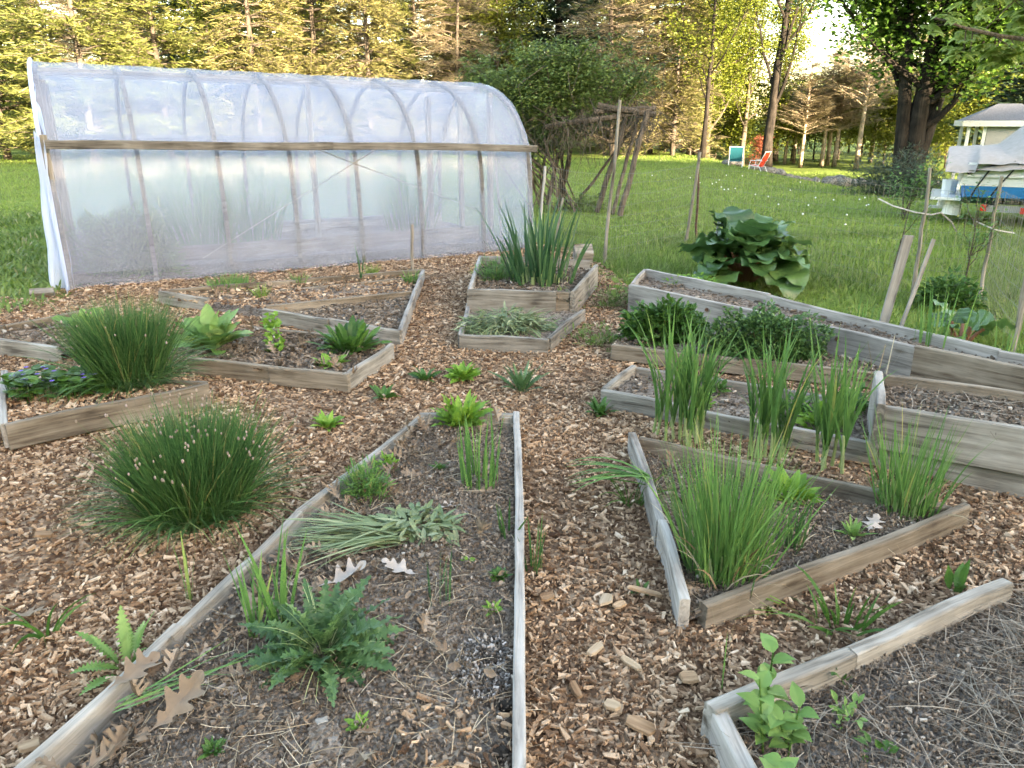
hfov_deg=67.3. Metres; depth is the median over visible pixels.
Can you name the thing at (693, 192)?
garden stake
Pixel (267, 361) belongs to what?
soil crumbs
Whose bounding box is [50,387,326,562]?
chive clump
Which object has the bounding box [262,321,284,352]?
salad seedling
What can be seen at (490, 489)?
oak leaf
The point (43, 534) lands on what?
bark chip
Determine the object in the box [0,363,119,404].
violet patch
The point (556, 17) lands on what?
dark spruce tree
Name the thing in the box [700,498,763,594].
onion clump
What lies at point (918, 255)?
garden stake
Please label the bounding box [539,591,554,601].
bark chip
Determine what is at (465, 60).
pine tree
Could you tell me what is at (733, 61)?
leafy tree
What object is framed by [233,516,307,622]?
grass tuft
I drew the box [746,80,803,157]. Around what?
understory bush
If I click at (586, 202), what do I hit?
bush
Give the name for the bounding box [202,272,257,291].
grass tuft
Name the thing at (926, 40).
pine tree
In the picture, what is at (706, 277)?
bed weed
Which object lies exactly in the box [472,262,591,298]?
soil crumbs
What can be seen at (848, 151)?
understory bush
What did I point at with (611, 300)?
wispy weed
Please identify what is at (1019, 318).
garden stake
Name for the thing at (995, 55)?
young maple tree
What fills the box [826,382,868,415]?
bed weed
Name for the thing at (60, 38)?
larch tree
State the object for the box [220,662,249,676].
oak leaf
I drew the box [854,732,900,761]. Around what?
weed seedling
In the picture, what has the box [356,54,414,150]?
understory bush
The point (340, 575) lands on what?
oak leaf
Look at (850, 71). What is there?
bare trunk pine
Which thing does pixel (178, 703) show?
oak leaf
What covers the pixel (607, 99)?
understory bush
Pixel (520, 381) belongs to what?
path weed
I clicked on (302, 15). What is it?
leafy tree
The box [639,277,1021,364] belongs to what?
soil crumbs
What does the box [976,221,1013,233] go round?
twine
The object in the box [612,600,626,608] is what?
bark chip
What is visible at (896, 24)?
maple tree
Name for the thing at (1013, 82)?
understory bush
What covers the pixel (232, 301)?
soil crumbs
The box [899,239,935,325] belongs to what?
leaning lath
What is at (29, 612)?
oak leaf
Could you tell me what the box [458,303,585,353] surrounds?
raised bed
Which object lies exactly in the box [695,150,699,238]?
fence post
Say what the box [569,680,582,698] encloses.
bark chip
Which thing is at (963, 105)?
understory bush
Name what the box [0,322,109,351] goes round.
soil crumbs
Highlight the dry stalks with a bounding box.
[851,335,902,398]
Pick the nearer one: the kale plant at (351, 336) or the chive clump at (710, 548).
the chive clump at (710, 548)
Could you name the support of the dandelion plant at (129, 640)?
on the mulch path
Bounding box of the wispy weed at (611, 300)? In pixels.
[586,273,627,308]
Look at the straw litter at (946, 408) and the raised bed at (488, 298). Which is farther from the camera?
the raised bed at (488, 298)
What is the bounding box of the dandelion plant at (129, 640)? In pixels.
[70,605,153,695]
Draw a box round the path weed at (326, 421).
[309,410,344,431]
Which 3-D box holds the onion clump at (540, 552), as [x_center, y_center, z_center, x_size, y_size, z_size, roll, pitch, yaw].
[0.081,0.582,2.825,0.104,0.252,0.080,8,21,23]
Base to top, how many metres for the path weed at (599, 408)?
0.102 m
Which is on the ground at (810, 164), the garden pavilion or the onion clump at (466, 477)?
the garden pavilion
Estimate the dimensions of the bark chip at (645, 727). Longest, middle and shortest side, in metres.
0.089 x 0.045 x 0.009 m
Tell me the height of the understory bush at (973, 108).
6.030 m
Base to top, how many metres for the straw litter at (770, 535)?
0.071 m
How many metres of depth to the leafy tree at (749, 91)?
37.87 m
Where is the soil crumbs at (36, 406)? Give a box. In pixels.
[6,376,187,422]
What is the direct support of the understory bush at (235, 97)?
on the ground at (810, 164)
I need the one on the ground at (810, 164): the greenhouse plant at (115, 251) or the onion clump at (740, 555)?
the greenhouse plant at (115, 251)
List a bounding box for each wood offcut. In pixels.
[29,287,54,298]
[573,244,593,264]
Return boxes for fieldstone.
[757,166,771,172]
[769,167,778,173]
[775,169,786,175]
[821,176,838,186]
[835,175,849,186]
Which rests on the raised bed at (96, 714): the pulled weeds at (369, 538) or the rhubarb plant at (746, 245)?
the pulled weeds at (369, 538)
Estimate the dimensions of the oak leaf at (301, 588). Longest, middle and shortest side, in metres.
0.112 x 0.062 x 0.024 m
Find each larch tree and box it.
[0,0,110,133]
[35,1,98,132]
[47,0,196,158]
[318,1,400,134]
[359,0,438,130]
[397,0,503,154]
[544,0,693,156]
[602,0,730,159]
[602,1,696,154]
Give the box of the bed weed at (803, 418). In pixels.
[795,399,858,433]
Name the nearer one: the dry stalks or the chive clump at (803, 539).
the chive clump at (803, 539)
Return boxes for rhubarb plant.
[677,206,812,300]
[931,299,1014,341]
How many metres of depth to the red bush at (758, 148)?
32.50 m
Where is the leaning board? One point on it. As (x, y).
(897, 274)
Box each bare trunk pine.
[755,71,820,164]
[763,66,822,162]
[764,54,849,167]
[781,42,876,166]
[798,53,875,165]
[802,41,893,166]
[824,9,922,169]
[849,42,916,162]
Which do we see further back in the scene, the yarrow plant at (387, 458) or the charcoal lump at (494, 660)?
the yarrow plant at (387, 458)
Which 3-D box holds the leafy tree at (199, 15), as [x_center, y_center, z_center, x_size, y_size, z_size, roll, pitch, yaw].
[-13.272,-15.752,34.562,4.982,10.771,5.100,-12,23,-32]
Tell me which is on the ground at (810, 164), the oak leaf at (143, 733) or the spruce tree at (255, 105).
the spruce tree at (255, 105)
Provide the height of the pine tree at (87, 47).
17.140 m
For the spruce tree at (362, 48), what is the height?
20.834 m
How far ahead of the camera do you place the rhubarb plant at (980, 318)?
5.69 m
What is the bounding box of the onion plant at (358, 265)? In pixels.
[354,243,364,281]
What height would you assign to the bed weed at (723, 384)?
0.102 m
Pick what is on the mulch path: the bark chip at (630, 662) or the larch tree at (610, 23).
the bark chip at (630, 662)
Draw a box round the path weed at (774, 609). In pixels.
[740,595,804,620]
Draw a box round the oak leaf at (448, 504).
[441,501,458,507]
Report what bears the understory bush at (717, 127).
on the ground at (810, 164)
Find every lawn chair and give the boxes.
[728,146,743,165]
[748,151,771,171]
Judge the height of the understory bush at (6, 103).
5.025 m
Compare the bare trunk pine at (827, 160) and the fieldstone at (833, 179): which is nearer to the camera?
the fieldstone at (833, 179)
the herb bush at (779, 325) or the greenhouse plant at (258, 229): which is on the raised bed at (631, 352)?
the herb bush at (779, 325)
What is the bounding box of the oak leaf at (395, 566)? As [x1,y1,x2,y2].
[381,558,416,573]
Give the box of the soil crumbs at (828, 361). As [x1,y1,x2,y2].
[613,329,877,376]
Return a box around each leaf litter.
[35,413,461,767]
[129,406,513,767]
[189,320,384,373]
[196,272,412,302]
[666,450,864,612]
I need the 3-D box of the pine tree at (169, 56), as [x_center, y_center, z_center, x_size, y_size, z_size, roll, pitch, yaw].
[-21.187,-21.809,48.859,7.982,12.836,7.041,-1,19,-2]
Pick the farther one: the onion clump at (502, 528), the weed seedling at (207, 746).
the onion clump at (502, 528)
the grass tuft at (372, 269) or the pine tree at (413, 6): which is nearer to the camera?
the grass tuft at (372, 269)
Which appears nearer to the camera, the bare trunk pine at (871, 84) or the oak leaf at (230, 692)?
the oak leaf at (230, 692)
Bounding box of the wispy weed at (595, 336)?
[561,320,622,351]
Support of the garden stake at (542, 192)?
on the ground at (810, 164)
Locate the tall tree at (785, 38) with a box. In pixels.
[741,0,839,166]
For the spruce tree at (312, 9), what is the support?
on the ground at (810, 164)
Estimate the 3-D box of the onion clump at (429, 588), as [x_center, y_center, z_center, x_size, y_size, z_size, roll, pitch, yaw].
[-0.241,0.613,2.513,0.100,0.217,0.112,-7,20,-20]
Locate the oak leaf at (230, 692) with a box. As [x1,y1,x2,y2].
[207,676,246,698]
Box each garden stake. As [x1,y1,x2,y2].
[410,224,413,269]
[536,166,545,239]
[555,198,563,238]
[603,100,620,265]
[684,152,700,242]
[911,168,931,301]
[978,176,1003,300]
[1011,277,1023,351]
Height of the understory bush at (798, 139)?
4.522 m
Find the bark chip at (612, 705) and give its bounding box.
[603,698,620,711]
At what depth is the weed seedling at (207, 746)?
1.92 m
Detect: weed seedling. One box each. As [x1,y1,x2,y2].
[196,735,226,760]
[344,710,368,730]
[429,461,448,469]
[460,556,474,561]
[482,599,502,616]
[489,566,512,581]
[828,690,868,740]
[831,668,853,688]
[834,515,877,539]
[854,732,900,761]
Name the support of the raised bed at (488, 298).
on the mulch path
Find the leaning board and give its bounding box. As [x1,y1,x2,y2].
[879,235,913,322]
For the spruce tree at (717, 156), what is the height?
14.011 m
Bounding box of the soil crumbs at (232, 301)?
[169,274,418,308]
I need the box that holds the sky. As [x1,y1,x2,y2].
[5,0,929,118]
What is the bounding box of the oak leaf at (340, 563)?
[334,560,346,567]
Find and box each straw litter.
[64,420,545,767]
[622,452,918,610]
[670,565,1023,767]
[874,384,1023,439]
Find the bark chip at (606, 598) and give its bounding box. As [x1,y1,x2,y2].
[599,593,612,605]
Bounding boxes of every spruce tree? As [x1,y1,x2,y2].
[59,0,161,134]
[139,0,270,133]
[181,0,327,160]
[193,0,282,135]
[247,0,391,155]
[276,6,346,133]
[302,0,436,156]
[328,0,423,133]
[355,0,431,129]
[421,0,521,153]
[465,0,552,144]
[493,0,614,148]
[621,0,728,157]
[653,7,737,151]
[656,3,740,159]
[720,2,767,148]
[886,8,991,157]
[946,61,1023,145]
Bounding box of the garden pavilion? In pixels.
[951,104,1023,189]
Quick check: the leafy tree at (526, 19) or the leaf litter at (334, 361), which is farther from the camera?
the leafy tree at (526, 19)
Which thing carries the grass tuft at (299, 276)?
on the soil crumbs at (232, 301)
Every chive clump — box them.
[0,286,232,413]
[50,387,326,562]
[629,405,835,590]
[775,486,820,556]
[857,404,997,522]
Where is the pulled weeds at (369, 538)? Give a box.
[274,501,410,569]
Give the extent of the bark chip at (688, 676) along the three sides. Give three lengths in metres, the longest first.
0.054 x 0.050 x 0.009 m
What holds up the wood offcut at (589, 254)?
on the mulch path
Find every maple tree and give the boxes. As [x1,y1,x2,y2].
[774,0,1023,196]
[920,0,1023,72]
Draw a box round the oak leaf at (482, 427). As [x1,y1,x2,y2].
[477,421,486,430]
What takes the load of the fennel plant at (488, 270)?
on the raised bed at (488, 298)
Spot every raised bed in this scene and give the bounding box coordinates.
[0,309,106,361]
[0,370,210,450]
[14,411,525,767]
[158,269,424,316]
[189,326,393,392]
[262,291,415,344]
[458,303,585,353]
[467,256,597,311]
[601,365,1023,499]
[610,330,876,388]
[627,432,970,628]
[628,269,1023,391]
[700,578,1023,767]
[867,370,1023,475]
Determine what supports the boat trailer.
on the ground at (810, 164)
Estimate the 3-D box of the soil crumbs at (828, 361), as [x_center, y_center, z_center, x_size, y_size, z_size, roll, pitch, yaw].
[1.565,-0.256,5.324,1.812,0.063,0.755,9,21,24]
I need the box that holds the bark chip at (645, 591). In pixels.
[627,585,661,597]
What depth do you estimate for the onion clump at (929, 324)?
4.96 m
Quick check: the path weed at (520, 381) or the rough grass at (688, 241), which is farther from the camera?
the rough grass at (688, 241)
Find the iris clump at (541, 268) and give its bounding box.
[470,192,594,287]
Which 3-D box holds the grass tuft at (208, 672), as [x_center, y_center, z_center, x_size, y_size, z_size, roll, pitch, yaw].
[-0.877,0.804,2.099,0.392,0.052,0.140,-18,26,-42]
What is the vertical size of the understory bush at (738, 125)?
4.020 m
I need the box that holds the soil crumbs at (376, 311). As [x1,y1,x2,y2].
[287,295,409,328]
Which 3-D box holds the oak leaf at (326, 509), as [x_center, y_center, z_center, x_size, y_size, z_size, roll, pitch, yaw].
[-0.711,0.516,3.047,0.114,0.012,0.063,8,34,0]
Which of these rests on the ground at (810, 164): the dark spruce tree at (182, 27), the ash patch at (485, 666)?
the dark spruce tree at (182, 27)
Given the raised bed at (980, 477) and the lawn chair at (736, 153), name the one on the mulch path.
the raised bed at (980, 477)
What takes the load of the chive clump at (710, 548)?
on the raised bed at (719, 608)
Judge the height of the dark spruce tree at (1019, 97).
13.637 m
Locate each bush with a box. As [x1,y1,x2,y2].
[0,30,83,135]
[0,57,21,129]
[91,48,175,133]
[160,45,225,150]
[205,55,278,153]
[262,43,328,150]
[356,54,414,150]
[428,44,476,136]
[554,190,612,210]
[584,48,620,148]
[613,293,710,346]
[656,93,680,150]
[670,83,728,154]
[697,298,837,367]
[698,73,751,158]
[712,91,776,158]
[743,136,773,165]
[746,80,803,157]
[778,86,821,160]
[780,58,830,154]
[799,74,841,159]
[818,83,859,159]
[833,55,879,152]
[834,73,889,161]
[839,140,953,200]
[847,73,915,165]
[888,87,965,162]
[912,264,987,311]
[933,71,983,167]
[937,65,1022,150]
[971,63,1023,126]
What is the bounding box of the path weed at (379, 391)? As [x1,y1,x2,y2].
[369,384,401,399]
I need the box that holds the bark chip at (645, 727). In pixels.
[625,714,655,736]
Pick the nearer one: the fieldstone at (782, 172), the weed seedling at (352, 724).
the weed seedling at (352, 724)
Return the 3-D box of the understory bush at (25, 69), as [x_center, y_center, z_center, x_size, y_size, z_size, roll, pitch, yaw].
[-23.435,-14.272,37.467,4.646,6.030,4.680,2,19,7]
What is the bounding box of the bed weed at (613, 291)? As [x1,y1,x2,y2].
[610,273,635,299]
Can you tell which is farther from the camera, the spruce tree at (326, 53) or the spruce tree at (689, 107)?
the spruce tree at (326, 53)
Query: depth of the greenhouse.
9.21 m
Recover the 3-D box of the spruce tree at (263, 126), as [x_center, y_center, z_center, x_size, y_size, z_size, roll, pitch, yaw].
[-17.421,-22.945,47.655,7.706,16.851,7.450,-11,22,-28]
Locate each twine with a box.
[878,198,956,230]
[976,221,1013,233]
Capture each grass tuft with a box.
[0,593,93,652]
[112,639,256,712]
[172,531,195,599]
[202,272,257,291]
[222,550,274,639]
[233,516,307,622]
[245,282,272,297]
[286,272,310,285]
[361,262,381,273]
[399,270,421,283]
[599,467,672,507]
[714,614,736,688]
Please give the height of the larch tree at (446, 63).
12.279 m
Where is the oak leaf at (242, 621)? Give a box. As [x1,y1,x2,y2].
[237,611,252,627]
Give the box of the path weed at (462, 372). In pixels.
[444,360,481,383]
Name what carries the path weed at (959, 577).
on the mulch path
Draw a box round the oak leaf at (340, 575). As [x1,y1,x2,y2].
[317,557,365,586]
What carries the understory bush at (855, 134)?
on the ground at (810, 164)
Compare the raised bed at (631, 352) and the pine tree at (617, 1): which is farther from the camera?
the pine tree at (617, 1)
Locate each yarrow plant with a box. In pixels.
[336,454,396,505]
[375,450,399,470]
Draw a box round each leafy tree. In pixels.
[0,0,75,130]
[91,0,174,117]
[166,0,265,154]
[263,1,360,124]
[399,3,479,77]
[460,0,555,152]
[505,0,555,136]
[545,3,606,140]
[572,1,641,66]
[650,0,745,154]
[662,0,779,157]
[715,0,816,164]
[722,0,771,150]
[742,0,825,161]
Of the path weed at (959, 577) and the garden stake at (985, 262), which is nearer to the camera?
the path weed at (959, 577)
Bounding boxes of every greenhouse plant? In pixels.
[63,197,193,278]
[117,174,253,246]
[200,170,301,242]
[363,166,458,230]
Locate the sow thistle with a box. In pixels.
[226,575,404,706]
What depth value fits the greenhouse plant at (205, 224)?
9.44 m
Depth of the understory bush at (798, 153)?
50.32 m
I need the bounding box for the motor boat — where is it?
[928,125,1023,214]
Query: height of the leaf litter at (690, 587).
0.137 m
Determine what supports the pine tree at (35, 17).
on the ground at (810, 164)
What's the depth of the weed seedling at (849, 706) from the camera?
2.09 m
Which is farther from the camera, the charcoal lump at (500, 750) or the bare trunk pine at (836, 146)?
the bare trunk pine at (836, 146)
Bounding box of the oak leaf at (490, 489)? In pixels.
[471,486,497,492]
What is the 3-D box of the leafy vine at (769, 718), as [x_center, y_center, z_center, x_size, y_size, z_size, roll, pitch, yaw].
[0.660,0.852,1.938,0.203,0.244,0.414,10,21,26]
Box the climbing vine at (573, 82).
[390,24,693,211]
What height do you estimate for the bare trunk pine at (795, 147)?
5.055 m
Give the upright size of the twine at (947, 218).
0.301 m
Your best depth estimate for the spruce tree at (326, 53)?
56.40 m
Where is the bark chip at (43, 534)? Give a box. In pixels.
[34,531,53,536]
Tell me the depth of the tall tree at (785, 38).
30.40 m
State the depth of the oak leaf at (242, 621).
2.38 m
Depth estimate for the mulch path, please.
3.07 m
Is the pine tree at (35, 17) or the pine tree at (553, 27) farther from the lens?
the pine tree at (553, 27)
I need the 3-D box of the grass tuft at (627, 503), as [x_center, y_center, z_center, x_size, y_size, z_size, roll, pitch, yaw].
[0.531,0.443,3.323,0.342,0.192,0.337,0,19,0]
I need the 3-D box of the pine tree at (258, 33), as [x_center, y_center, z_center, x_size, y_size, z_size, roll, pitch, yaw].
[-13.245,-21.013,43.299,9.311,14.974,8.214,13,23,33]
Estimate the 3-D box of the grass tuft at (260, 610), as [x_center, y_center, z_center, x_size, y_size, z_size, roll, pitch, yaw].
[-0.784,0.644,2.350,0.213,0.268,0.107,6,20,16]
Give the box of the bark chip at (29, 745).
[17,737,39,752]
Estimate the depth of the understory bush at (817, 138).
44.59 m
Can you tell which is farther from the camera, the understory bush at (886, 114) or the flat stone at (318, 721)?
the understory bush at (886, 114)
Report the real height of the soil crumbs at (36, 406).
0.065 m
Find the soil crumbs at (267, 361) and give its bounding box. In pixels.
[201,326,382,371]
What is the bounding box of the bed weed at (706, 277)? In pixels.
[662,272,717,284]
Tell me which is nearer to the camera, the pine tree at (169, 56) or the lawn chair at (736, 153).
the lawn chair at (736, 153)
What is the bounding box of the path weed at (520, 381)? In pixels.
[488,359,551,392]
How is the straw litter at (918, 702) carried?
on the raised bed at (721, 711)
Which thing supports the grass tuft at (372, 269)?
on the raised bed at (248, 310)
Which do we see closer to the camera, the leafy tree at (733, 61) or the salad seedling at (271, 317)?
the salad seedling at (271, 317)
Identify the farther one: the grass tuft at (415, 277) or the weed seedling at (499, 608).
the grass tuft at (415, 277)
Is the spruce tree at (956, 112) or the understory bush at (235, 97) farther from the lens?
the spruce tree at (956, 112)
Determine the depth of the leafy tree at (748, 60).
48.92 m
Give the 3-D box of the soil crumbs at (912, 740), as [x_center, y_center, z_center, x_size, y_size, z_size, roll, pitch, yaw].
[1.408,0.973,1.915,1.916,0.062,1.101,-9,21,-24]
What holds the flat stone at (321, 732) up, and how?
on the raised bed at (96, 714)
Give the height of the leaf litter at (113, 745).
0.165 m
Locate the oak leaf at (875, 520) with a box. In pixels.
[862,513,883,530]
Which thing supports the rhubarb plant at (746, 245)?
on the ground at (810, 164)
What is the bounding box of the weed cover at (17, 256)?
[0,208,60,312]
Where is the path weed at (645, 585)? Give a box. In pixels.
[627,578,648,594]
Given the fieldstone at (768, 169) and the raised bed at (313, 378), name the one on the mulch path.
the raised bed at (313, 378)
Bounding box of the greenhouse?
[27,57,536,293]
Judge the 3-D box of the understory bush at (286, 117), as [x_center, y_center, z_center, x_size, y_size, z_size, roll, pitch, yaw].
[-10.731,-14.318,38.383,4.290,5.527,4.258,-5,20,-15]
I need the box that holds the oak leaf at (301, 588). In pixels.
[297,580,318,596]
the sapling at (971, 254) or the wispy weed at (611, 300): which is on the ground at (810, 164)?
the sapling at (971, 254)
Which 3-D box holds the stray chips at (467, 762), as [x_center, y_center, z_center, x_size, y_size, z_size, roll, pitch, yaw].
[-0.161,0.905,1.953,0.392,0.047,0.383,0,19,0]
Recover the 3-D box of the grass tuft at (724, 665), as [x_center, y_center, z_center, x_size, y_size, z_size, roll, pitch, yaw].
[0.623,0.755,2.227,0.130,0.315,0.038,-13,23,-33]
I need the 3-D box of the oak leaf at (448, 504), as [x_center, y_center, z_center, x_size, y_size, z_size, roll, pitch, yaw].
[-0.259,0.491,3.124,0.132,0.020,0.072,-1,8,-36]
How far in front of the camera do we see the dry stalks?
4.44 m
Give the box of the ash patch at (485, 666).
[451,631,512,698]
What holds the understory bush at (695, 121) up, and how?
on the ground at (810, 164)
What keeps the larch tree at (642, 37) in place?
on the ground at (810, 164)
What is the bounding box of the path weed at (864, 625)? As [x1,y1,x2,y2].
[774,564,902,636]
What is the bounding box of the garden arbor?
[544,102,656,215]
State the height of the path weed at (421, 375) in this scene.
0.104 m
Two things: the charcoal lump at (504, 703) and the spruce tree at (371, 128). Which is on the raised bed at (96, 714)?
the charcoal lump at (504, 703)
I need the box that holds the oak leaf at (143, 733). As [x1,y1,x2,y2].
[133,725,150,742]
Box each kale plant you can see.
[305,315,391,354]
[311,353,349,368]
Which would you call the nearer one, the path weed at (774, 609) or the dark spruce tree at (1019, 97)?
the path weed at (774, 609)
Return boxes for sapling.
[874,152,950,269]
[948,175,1019,282]
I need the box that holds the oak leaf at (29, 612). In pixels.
[7,606,47,617]
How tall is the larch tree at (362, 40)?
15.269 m
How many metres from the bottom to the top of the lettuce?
0.183 m
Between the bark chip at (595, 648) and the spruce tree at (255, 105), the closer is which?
the bark chip at (595, 648)
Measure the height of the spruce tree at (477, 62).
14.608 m
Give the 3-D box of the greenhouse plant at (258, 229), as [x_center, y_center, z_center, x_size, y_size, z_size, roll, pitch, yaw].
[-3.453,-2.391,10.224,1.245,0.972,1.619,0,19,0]
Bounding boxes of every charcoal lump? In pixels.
[483,654,499,664]
[490,746,509,759]
[498,699,512,712]
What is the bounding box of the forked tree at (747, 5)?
[648,0,770,158]
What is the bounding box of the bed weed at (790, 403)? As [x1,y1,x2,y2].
[780,392,812,417]
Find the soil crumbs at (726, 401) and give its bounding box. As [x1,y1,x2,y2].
[613,374,899,456]
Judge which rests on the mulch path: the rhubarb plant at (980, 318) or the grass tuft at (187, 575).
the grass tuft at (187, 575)
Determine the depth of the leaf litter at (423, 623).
2.27 m
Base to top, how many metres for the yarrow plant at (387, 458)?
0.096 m
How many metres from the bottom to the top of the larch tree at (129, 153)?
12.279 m
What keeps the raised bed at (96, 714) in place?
on the mulch path
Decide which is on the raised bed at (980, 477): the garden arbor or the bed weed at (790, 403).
the bed weed at (790, 403)
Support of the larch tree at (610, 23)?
on the ground at (810, 164)
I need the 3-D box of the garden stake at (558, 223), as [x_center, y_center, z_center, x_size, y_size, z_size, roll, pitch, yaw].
[0.582,-1.996,9.739,0.144,0.705,0.044,0,19,0]
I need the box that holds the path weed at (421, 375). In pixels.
[408,366,441,381]
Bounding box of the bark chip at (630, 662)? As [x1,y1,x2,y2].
[620,655,642,670]
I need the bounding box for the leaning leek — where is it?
[567,457,652,491]
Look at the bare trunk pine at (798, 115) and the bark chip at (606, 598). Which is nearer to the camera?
the bark chip at (606, 598)
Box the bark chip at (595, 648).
[586,642,603,656]
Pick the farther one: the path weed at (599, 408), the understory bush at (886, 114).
the understory bush at (886, 114)
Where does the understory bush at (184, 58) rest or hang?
on the ground at (810, 164)
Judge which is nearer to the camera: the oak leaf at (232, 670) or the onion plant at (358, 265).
the oak leaf at (232, 670)
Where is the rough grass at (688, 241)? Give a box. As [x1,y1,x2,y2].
[500,225,1023,302]
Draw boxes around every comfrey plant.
[52,307,105,329]
[170,304,253,354]
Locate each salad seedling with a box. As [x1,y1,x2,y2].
[259,311,281,326]
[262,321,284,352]
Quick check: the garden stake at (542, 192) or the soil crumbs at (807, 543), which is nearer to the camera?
the soil crumbs at (807, 543)
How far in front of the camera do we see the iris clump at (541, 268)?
6.80 m
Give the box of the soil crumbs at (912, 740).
[734,593,1023,767]
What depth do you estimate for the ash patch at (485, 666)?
2.22 m
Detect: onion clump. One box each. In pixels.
[425,550,451,606]
[455,402,505,489]
[496,500,527,538]
[518,512,545,574]
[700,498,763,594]
[853,297,882,320]
[914,278,979,349]
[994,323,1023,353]
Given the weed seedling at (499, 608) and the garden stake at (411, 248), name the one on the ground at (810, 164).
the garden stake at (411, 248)
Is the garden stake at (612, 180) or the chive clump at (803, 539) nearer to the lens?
the chive clump at (803, 539)
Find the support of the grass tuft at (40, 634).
on the mulch path
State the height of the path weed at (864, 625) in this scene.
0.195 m
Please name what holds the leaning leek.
on the raised bed at (719, 608)
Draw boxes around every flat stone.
[308,714,344,763]
[315,716,329,724]
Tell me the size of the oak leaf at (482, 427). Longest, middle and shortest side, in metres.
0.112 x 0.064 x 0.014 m
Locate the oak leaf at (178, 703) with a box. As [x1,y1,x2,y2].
[148,670,204,731]
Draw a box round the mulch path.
[0,247,1023,767]
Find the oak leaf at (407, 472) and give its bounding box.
[400,467,423,476]
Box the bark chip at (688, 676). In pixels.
[679,670,698,683]
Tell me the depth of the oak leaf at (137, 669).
2.16 m
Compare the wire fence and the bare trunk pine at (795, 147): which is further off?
the bare trunk pine at (795, 147)
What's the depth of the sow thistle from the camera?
2.23 m
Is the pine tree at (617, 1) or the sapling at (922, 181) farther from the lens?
the pine tree at (617, 1)
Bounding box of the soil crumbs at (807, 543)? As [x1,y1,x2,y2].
[643,450,924,614]
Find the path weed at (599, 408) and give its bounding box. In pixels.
[585,396,618,416]
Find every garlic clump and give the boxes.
[626,302,755,446]
[726,317,842,460]
[801,315,894,473]
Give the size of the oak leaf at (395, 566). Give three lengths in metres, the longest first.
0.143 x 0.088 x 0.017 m
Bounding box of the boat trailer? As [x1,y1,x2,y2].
[980,201,1023,213]
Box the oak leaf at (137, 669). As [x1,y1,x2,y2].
[108,648,161,688]
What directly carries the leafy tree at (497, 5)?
on the ground at (810, 164)
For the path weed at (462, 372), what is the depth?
4.94 m
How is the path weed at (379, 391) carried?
on the mulch path
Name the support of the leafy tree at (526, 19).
on the ground at (810, 164)
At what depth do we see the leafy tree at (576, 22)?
54.90 m
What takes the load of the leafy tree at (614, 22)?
on the ground at (810, 164)
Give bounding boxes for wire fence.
[545,166,1023,339]
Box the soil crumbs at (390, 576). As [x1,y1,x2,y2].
[79,423,514,767]
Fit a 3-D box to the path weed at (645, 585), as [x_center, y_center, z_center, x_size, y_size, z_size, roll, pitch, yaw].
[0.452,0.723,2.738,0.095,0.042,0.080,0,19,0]
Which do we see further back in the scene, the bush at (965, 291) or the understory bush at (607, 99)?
the understory bush at (607, 99)
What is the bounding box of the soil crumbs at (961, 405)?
[885,384,1023,425]
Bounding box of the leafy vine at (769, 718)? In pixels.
[736,633,819,767]
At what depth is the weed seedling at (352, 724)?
2.01 m
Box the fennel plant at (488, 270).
[470,254,526,280]
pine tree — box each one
[0,0,85,159]
[0,0,194,164]
[44,0,179,132]
[74,0,240,160]
[141,0,232,135]
[228,0,348,135]
[354,0,476,152]
[410,0,533,139]
[522,0,633,146]
[578,0,702,150]
[856,2,970,155]
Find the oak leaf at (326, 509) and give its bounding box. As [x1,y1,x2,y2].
[319,507,344,518]
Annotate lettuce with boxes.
[430,389,492,427]
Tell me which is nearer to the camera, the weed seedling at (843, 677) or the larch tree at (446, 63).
the weed seedling at (843, 677)
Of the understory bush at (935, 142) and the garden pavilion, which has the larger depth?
the understory bush at (935, 142)
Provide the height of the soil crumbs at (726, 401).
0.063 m
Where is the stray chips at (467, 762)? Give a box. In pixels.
[371,692,512,767]
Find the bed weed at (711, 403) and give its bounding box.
[690,388,720,409]
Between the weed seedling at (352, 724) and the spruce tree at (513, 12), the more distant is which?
the spruce tree at (513, 12)
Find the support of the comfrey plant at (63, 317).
on the raised bed at (11, 347)
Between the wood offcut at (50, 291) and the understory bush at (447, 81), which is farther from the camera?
the understory bush at (447, 81)
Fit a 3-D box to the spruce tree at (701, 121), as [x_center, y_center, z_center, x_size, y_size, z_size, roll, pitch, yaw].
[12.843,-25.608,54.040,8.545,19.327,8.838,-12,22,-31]
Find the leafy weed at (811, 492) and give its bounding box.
[757,464,824,504]
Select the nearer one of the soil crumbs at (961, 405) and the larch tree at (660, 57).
the soil crumbs at (961, 405)
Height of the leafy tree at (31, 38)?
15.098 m
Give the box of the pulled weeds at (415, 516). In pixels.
[359,499,468,550]
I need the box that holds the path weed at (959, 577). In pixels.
[945,559,969,592]
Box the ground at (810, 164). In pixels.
[0,121,1023,353]
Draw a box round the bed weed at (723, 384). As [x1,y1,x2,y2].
[708,376,731,394]
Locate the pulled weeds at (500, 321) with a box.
[451,300,560,337]

